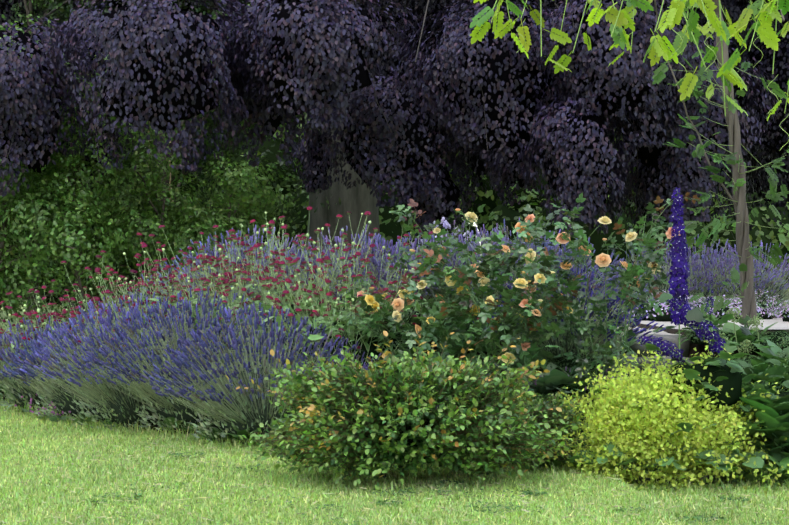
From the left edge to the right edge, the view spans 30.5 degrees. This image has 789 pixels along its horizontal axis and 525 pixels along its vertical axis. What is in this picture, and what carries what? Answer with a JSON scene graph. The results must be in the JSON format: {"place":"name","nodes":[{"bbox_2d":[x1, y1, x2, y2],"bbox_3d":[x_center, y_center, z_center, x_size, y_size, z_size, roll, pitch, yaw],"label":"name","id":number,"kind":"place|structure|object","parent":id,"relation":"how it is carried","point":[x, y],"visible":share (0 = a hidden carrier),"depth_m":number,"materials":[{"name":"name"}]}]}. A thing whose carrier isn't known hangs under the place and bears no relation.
{"place":"outdoors","nodes":[
{"label":"outdoors","id":0,"kind":"place"},
{"bbox_2d":[0,290,788,524],"bbox_3d":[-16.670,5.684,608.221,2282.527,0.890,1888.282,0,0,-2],"label":"ground","id":1,"kind":"structure","parent":0,"point":[700,348],"depth_m":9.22,"materials":[{"name":"green plant"}]},
{"bbox_2d":[0,0,788,333],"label":"hedge","id":2,"kind":"object","parent":1,"relation":"on","point":[108,198],"depth_m":23.54,"materials":[{"name":"green plant"}]},
{"bbox_2d":[148,122,173,201],"bbox_3d":[-4.518,-2.370,27.804,0.584,2.426,0.087,0,0,-2],"label":"rope swing","id":3,"kind":"object","parent":2,"relation":"attached to","point":[170,170],"visible":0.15,"depth_m":27.79,"materials":[{"name":"beige fabric"}]},
{"bbox_2d":[0,191,788,489],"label":"bed plant","id":4,"kind":"object","parent":1,"relation":"on","point":[772,362],"depth_m":9.61,"materials":[{"name":"plant"}]},
{"bbox_2d":[343,192,700,397],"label":"rose bush leaves","id":5,"kind":"object","parent":4,"relation":"on","point":[466,275],"visible":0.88,"depth_m":10.30,"materials":[{"name":"green plant"}]},
{"bbox_2d":[0,187,788,493],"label":"bed flowers","id":6,"kind":"object","parent":1,"relation":"on","point":[657,422],"visible":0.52,"depth_m":10.69,"materials":[{"name":"purple plant"}]},
{"bbox_2d":[0,0,788,271],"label":"copper beech","id":7,"kind":"object","parent":1,"relation":"on","point":[234,70],"depth_m":21.34,"materials":[{"name":"purple plant"}]},
{"bbox_2d":[0,111,788,462],"bbox_3d":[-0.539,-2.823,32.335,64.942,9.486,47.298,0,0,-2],"label":"bed plant","id":8,"kind":"object","parent":1,"relation":"on","point":[392,229],"visible":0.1,"depth_m":16.21,"materials":[{"name":"green plant"}]},
{"bbox_2d":[0,435,788,524],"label":"lawn weeds and clippings","id":9,"kind":"object","parent":1,"relation":"on","point":[488,507],"visible":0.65,"depth_m":8.22,"materials":[{"name":"green plant"}]},
{"bbox_2d":[470,0,788,328],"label":"wisteria","id":10,"kind":"object","parent":1,"relation":"on","point":[660,48],"depth_m":9.20,"materials":[{"name":"green plant"}]},
{"bbox_2d":[492,0,788,314],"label":"wisteria shoots","id":11,"kind":"object","parent":10,"relation":"attached to","point":[722,64],"visible":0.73,"depth_m":8.44,"materials":[{"name":"green plant"}]},
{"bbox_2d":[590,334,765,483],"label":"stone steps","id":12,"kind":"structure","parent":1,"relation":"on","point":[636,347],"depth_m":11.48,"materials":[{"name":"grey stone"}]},
{"bbox_2d":[618,318,788,334],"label":"terrace paving","id":13,"kind":"structure","parent":1,"relation":"on","point":[781,324],"depth_m":13.76,"materials":[{"name":"white stone"}]}
]}

